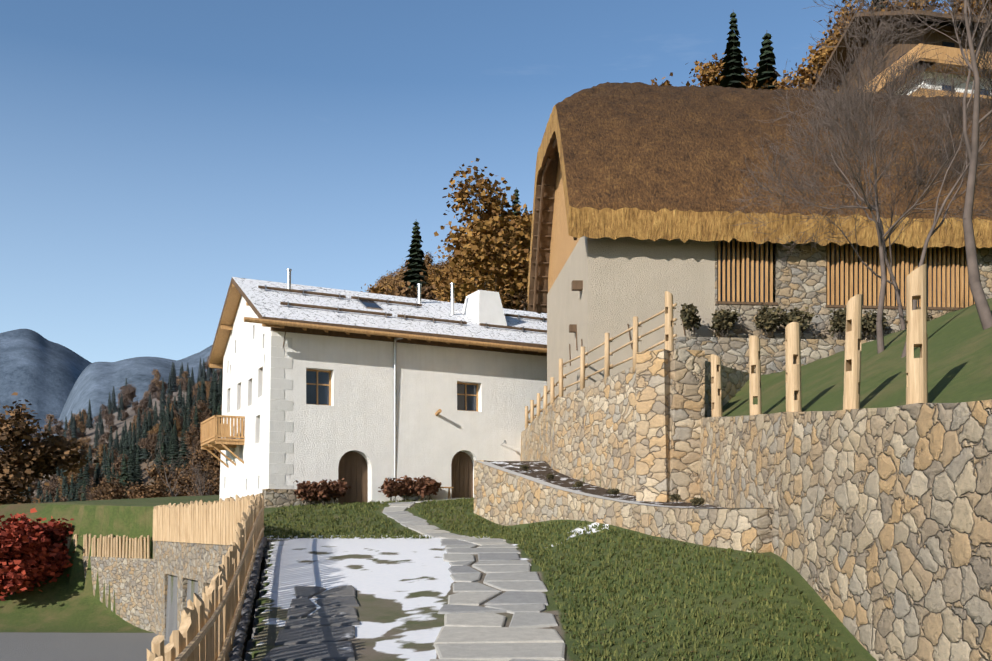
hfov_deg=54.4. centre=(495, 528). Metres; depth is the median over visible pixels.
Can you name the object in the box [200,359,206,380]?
conifer tree
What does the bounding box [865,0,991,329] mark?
bank tree
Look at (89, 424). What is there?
conifer tree
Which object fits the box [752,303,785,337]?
shrub
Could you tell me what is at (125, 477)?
conifer tree
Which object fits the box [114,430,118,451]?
conifer tree
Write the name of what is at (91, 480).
oak tree
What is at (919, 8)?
larch tree
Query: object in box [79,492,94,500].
oak tree
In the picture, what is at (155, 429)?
larch tree
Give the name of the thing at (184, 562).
garage
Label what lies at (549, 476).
planter tuft
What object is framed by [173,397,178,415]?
conifer tree
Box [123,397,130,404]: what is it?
oak tree
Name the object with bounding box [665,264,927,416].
carved posts
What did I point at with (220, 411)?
conifer tree
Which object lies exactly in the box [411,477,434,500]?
shrub
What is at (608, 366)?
rail fence
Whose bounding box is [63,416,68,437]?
conifer tree
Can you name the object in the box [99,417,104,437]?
conifer tree
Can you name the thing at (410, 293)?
oak tree
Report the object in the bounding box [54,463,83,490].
larch tree
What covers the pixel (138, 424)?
conifer tree
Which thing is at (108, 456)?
conifer tree
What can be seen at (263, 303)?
house roof
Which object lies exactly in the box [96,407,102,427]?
conifer tree
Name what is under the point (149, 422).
conifer tree
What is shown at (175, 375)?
conifer tree
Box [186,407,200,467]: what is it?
conifer tree
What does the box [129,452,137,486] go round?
conifer tree
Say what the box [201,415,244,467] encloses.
house balcony
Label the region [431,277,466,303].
larch tree
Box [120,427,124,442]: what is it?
conifer tree
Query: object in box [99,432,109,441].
oak tree
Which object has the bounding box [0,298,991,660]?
ground
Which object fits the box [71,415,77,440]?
conifer tree
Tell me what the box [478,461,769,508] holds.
planter soil
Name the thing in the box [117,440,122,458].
conifer tree
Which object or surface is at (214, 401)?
conifer tree
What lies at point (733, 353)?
stone wall
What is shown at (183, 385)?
oak tree
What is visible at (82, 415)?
conifer tree
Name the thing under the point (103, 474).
oak tree
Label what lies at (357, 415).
house
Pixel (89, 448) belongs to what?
conifer tree
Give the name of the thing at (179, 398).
conifer tree
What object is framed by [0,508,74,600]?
red bush
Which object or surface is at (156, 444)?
conifer tree
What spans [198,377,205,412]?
conifer tree
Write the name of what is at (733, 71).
conifer tree
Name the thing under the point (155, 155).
sky
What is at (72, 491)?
conifer tree
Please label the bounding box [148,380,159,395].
oak tree
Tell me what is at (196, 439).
oak tree
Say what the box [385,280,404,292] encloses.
larch tree
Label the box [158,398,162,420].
conifer tree
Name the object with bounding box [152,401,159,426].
conifer tree
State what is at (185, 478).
oak tree
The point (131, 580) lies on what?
drive wall
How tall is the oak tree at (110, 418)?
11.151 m
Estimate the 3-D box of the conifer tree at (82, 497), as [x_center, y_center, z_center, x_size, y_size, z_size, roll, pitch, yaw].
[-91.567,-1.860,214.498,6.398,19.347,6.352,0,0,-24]
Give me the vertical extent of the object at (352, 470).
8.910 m
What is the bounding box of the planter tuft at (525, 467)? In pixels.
[518,465,528,471]
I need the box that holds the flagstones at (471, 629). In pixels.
[380,498,565,660]
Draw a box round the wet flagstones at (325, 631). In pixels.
[261,585,359,660]
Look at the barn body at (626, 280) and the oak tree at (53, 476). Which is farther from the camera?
the oak tree at (53, 476)
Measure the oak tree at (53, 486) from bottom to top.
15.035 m
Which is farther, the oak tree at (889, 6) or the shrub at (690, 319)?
the oak tree at (889, 6)
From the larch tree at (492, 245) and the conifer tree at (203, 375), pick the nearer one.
the larch tree at (492, 245)
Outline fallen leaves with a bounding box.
[517,521,822,660]
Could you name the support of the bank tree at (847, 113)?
on the ground
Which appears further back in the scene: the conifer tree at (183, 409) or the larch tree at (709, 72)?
the conifer tree at (183, 409)
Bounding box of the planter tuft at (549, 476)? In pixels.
[546,473,554,480]
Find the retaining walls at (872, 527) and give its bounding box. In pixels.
[474,349,991,660]
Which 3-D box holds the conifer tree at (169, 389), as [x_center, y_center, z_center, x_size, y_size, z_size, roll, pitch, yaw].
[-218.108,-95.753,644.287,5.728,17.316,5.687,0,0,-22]
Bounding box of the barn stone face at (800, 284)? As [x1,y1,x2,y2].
[715,241,991,339]
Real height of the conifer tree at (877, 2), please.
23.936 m
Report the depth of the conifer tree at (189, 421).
337.39 m
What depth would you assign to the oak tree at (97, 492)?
253.54 m
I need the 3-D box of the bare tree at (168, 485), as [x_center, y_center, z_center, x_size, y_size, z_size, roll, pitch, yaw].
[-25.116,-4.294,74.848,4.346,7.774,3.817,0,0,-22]
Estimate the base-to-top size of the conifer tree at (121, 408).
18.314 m
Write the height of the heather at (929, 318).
1.342 m
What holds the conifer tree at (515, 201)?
on the ground
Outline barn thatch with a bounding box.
[527,82,991,313]
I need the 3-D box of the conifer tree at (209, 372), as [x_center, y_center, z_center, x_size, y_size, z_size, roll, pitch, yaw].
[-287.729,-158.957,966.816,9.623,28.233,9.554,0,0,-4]
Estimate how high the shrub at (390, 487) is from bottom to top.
1.100 m
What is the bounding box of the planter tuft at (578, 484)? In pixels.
[572,481,583,489]
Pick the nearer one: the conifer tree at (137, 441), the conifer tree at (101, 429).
the conifer tree at (137, 441)
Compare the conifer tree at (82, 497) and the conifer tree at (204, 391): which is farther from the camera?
the conifer tree at (204, 391)
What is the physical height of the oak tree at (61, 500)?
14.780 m
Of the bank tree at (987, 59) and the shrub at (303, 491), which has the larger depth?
the shrub at (303, 491)
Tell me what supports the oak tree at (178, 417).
on the ground
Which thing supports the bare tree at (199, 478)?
on the ground
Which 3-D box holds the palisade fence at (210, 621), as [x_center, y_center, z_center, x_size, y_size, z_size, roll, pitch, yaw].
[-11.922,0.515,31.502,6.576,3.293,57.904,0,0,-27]
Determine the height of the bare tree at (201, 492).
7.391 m
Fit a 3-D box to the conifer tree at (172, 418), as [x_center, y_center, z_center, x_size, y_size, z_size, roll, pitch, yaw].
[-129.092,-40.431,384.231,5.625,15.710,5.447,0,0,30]
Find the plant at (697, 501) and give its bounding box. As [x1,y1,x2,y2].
[690,497,704,507]
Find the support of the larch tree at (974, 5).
on the ground
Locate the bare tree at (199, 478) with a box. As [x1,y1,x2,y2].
[183,445,217,495]
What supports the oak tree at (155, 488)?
on the ground
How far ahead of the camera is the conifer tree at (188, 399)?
363.96 m
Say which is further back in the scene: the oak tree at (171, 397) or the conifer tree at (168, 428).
the oak tree at (171, 397)
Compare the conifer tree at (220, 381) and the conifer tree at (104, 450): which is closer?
the conifer tree at (104, 450)
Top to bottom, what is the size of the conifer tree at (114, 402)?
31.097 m
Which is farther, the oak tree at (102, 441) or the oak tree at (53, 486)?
the oak tree at (102, 441)
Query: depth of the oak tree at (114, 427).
537.05 m
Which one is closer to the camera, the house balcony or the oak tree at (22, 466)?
the house balcony
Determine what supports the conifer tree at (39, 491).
on the ground
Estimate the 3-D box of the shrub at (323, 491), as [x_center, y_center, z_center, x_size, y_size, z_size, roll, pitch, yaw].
[-7.187,-1.504,39.854,1.406,1.089,1.373,0,0,1]
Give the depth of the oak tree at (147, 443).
348.06 m
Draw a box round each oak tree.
[0,392,97,504]
[28,433,41,448]
[31,477,41,490]
[40,474,58,492]
[43,485,59,497]
[47,474,59,489]
[52,420,63,434]
[52,493,71,501]
[66,428,78,437]
[74,485,92,498]
[75,461,94,482]
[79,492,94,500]
[87,472,128,500]
[89,475,94,487]
[92,414,98,423]
[92,470,105,481]
[92,474,114,499]
[96,438,108,450]
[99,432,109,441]
[100,404,112,416]
[100,409,112,427]
[101,448,118,471]
[104,415,114,424]
[106,421,117,432]
[110,454,128,480]
[117,384,132,405]
[117,400,128,410]
[120,410,128,419]
[122,457,186,498]
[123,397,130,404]
[124,384,136,407]
[131,401,138,412]
[135,401,147,416]
[135,431,157,466]
[138,395,148,408]
[140,408,153,427]
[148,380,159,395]
[163,444,212,496]
[165,393,177,403]
[169,410,184,432]
[178,378,187,395]
[180,421,208,459]
[183,456,219,495]
[188,400,211,424]
[199,450,220,488]
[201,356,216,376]
[379,280,402,295]
[391,272,450,300]
[502,285,527,310]
[507,287,545,312]
[832,0,909,38]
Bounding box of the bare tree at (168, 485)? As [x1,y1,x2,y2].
[147,424,193,496]
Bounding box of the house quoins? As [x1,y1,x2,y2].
[268,336,292,488]
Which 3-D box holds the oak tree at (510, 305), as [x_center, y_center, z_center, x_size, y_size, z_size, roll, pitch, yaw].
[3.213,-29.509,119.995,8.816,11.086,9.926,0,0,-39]
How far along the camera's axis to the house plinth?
39.71 m
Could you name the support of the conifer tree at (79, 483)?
on the ground
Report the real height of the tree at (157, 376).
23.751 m
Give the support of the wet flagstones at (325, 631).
on the ground
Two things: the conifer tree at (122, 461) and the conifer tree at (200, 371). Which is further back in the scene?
the conifer tree at (200, 371)
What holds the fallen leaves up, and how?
on the ground
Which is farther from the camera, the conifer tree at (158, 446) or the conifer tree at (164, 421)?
the conifer tree at (164, 421)
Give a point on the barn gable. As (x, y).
(563, 245)
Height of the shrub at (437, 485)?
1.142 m
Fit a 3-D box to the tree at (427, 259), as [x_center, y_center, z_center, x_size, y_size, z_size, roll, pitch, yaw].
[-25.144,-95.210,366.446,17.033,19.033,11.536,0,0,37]
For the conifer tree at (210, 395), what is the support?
on the ground
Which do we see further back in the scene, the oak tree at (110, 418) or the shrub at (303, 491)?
the oak tree at (110, 418)
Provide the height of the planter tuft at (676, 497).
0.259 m
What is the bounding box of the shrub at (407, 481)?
[398,475,416,500]
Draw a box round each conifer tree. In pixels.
[36,481,41,496]
[44,490,48,502]
[55,487,60,501]
[60,470,69,499]
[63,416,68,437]
[65,484,68,498]
[67,475,75,501]
[69,412,72,427]
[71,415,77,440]
[74,461,83,494]
[74,490,79,500]
[79,412,86,436]
[80,478,87,500]
[82,455,91,487]
[86,399,94,429]
[87,445,94,478]
[92,423,99,451]
[92,456,101,487]
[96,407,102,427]
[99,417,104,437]
[99,444,106,473]
[101,452,106,475]
[102,459,112,497]
[105,449,111,473]
[107,392,113,414]
[107,426,114,453]
[110,449,114,466]
[111,386,117,413]
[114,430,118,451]
[117,393,125,420]
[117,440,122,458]
[119,450,125,478]
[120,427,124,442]
[120,459,130,498]
[123,430,129,456]
[127,444,137,486]
[128,422,131,443]
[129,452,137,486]
[130,423,136,453]
[133,429,144,463]
[134,445,143,485]
[135,408,141,438]
[138,412,152,462]
[142,410,153,459]
[148,392,152,409]
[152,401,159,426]
[153,423,167,477]
[153,425,159,462]
[155,426,166,464]
[158,380,166,405]
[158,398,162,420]
[158,442,171,492]
[160,400,165,424]
[162,411,166,435]
[163,411,171,455]
[165,397,171,426]
[166,436,172,486]
[167,373,173,396]
[168,423,181,472]
[170,362,177,391]
[170,408,173,426]
[173,362,177,389]
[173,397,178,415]
[176,383,182,414]
[178,362,184,390]
[178,415,189,471]
[180,394,186,430]
[181,390,192,434]
[185,378,192,412]
[186,403,191,449]
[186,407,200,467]
[189,377,193,405]
[191,367,194,385]
[193,384,200,414]
[197,358,202,381]
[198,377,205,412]
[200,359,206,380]
[203,379,207,404]
[204,410,221,495]
[206,367,211,380]
[207,368,216,405]
[207,383,212,410]
[209,373,219,408]
[211,392,217,411]
[217,382,220,399]
[219,375,221,393]
[401,221,428,295]
[506,187,522,307]
[719,12,747,88]
[755,32,779,89]
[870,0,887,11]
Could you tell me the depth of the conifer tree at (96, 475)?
282.20 m
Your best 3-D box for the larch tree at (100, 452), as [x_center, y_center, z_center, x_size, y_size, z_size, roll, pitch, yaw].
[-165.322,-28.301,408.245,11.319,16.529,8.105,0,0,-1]
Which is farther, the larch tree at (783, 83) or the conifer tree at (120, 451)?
the conifer tree at (120, 451)
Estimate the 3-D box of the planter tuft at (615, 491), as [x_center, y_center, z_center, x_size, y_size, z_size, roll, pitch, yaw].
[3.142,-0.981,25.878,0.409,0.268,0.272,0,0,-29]
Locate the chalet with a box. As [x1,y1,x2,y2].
[811,10,991,98]
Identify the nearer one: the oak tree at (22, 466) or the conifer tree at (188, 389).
the oak tree at (22, 466)
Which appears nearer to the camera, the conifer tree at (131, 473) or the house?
the house
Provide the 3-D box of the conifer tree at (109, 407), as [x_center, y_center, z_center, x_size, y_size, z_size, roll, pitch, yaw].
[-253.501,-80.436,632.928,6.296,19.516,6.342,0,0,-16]
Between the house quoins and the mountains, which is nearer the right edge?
the house quoins
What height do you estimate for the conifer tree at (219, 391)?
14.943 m
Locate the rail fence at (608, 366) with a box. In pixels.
[525,303,676,428]
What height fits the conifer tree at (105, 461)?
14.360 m
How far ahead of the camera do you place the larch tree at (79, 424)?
582.76 m
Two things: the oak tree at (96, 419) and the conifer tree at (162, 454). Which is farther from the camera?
the oak tree at (96, 419)
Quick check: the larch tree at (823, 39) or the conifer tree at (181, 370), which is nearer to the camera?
the larch tree at (823, 39)
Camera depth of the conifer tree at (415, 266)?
112.97 m
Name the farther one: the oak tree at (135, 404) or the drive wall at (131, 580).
the oak tree at (135, 404)
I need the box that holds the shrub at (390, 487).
[378,478,409,500]
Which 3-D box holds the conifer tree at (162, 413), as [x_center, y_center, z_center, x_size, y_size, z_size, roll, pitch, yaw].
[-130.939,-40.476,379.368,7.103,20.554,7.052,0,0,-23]
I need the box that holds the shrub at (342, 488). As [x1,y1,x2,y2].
[324,478,351,503]
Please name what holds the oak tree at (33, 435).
on the ground
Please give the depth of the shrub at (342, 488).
40.04 m
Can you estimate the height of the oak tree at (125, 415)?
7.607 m
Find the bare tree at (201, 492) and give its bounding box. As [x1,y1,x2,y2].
[178,436,217,495]
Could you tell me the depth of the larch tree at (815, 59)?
113.56 m
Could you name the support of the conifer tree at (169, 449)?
on the ground
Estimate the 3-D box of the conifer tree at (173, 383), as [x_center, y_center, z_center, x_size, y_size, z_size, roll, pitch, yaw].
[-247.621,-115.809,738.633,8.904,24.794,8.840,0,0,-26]
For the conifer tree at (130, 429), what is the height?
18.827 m
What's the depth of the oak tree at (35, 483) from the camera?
461.10 m
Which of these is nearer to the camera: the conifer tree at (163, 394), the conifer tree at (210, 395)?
the conifer tree at (210, 395)
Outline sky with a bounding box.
[0,0,951,362]
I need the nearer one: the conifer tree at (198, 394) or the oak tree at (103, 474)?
the oak tree at (103, 474)
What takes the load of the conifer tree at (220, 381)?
on the ground
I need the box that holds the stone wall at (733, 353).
[664,337,873,374]
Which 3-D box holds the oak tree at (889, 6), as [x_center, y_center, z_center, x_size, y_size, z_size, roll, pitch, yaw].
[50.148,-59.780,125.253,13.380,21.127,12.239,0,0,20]
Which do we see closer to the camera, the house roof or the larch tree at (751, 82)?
the house roof
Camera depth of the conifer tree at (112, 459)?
328.63 m
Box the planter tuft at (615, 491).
[606,488,619,496]
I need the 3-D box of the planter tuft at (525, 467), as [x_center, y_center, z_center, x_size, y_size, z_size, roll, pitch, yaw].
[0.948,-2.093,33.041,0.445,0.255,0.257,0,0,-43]
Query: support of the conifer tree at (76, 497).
on the ground
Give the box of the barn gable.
[529,138,579,311]
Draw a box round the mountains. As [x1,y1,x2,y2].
[0,329,217,450]
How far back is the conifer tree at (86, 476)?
277.72 m
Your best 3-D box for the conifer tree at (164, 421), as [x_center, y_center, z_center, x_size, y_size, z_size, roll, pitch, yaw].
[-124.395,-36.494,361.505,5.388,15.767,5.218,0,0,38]
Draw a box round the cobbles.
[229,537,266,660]
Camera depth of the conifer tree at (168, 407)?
370.83 m
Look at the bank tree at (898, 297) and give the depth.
23.96 m
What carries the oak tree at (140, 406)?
on the ground
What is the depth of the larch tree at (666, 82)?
88.81 m
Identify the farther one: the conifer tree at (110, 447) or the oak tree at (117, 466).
the conifer tree at (110, 447)
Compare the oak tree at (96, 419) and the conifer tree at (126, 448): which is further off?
the oak tree at (96, 419)
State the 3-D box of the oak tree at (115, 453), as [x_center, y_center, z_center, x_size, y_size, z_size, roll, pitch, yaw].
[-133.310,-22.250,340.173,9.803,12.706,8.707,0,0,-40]
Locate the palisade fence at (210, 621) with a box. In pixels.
[58,492,264,660]
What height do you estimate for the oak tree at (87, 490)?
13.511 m
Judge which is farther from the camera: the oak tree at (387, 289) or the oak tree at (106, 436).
the oak tree at (106, 436)
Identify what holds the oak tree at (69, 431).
on the ground
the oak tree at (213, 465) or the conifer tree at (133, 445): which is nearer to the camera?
the oak tree at (213, 465)
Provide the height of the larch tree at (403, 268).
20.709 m
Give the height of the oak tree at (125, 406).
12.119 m
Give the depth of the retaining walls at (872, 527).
15.07 m
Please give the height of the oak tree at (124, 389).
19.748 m
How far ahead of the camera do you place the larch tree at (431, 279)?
139.39 m
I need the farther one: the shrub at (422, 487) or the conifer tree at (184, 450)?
the conifer tree at (184, 450)
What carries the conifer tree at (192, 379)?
on the ground
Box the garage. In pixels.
[153,539,293,639]
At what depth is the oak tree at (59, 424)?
609.16 m
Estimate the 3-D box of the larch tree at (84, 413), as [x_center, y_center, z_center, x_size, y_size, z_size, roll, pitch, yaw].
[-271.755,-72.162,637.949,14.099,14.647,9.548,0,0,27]
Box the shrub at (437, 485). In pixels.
[421,475,441,499]
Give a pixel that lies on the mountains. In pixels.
(42, 375)
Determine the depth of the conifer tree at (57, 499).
259.95 m
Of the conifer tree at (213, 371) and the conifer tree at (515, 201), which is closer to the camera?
the conifer tree at (515, 201)
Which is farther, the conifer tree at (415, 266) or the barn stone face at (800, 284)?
the conifer tree at (415, 266)
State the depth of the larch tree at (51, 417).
682.39 m
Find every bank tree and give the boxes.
[727,0,991,352]
[733,17,991,330]
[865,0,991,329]
[875,3,991,357]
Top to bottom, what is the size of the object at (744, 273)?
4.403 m
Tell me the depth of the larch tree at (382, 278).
371.90 m
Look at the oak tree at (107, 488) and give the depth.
163.83 m
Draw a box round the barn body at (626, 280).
[547,236,973,406]
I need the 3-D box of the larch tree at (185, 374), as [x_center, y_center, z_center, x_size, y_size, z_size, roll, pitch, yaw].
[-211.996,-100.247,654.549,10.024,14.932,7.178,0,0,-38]
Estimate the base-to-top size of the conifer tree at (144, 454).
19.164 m
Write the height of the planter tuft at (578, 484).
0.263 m
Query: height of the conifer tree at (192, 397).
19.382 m
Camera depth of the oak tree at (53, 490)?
353.13 m
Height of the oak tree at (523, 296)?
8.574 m
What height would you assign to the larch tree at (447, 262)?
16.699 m
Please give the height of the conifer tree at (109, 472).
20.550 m
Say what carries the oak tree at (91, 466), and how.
on the ground
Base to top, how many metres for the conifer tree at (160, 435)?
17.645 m
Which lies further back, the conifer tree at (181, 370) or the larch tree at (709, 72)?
the conifer tree at (181, 370)
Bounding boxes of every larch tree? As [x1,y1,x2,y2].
[40,414,63,436]
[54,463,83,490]
[68,414,86,437]
[72,436,96,458]
[78,408,92,423]
[93,444,108,471]
[131,415,141,430]
[147,423,164,441]
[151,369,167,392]
[173,417,181,436]
[176,371,189,383]
[200,381,210,395]
[361,278,399,294]
[373,269,398,287]
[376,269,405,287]
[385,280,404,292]
[398,258,408,273]
[399,264,463,301]
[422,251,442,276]
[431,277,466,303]
[432,158,531,307]
[442,254,456,278]
[463,271,510,306]
[651,72,689,86]
[682,53,749,88]
[742,63,776,89]
[756,68,844,93]
[781,0,884,88]
[812,3,872,55]
[892,0,943,12]
[941,0,991,17]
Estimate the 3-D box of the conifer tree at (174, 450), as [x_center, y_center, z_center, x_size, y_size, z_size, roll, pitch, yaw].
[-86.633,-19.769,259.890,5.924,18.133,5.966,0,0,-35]
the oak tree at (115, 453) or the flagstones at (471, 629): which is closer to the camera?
the flagstones at (471, 629)
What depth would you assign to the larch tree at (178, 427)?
402.05 m
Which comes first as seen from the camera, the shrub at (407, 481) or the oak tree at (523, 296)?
the shrub at (407, 481)
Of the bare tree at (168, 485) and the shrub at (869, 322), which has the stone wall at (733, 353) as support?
the shrub at (869, 322)
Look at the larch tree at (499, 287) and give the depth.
119.09 m
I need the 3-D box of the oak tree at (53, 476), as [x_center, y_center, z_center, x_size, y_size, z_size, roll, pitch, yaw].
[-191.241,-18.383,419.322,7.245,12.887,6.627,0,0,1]
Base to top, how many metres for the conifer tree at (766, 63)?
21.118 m
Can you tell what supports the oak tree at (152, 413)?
on the ground
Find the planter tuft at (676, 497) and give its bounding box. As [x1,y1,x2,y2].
[669,493,680,503]
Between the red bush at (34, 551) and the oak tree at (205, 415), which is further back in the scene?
the oak tree at (205, 415)
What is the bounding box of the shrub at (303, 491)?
[293,480,317,504]
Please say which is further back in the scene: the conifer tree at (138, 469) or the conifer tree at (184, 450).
the conifer tree at (138, 469)
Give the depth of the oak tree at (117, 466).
313.06 m
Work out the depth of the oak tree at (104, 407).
755.85 m
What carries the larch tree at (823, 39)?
on the ground
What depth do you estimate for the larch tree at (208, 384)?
511.25 m
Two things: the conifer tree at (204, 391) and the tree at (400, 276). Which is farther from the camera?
the conifer tree at (204, 391)
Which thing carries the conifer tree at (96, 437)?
on the ground
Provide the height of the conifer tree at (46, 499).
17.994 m
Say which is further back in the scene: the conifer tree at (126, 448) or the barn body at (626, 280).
the conifer tree at (126, 448)
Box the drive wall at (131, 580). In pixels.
[82,556,260,660]
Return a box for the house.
[219,296,546,503]
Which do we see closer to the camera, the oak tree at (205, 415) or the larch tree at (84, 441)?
the oak tree at (205, 415)
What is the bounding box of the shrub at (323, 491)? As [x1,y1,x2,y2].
[309,479,338,504]
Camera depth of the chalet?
70.79 m
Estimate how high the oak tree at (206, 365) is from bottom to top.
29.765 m
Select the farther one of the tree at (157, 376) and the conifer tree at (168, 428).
the tree at (157, 376)
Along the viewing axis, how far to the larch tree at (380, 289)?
134.70 m
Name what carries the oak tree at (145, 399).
on the ground
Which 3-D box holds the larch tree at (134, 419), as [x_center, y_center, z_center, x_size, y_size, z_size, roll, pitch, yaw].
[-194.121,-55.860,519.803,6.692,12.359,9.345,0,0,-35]
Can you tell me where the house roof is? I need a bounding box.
[208,277,546,366]
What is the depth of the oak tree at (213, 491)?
132.59 m
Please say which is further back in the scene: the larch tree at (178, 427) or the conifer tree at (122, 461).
the larch tree at (178, 427)
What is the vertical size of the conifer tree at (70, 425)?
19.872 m
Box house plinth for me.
[262,489,330,507]
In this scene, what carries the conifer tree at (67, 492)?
on the ground
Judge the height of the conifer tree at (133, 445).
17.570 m
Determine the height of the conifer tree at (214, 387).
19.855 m
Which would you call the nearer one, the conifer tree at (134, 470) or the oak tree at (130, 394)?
the conifer tree at (134, 470)

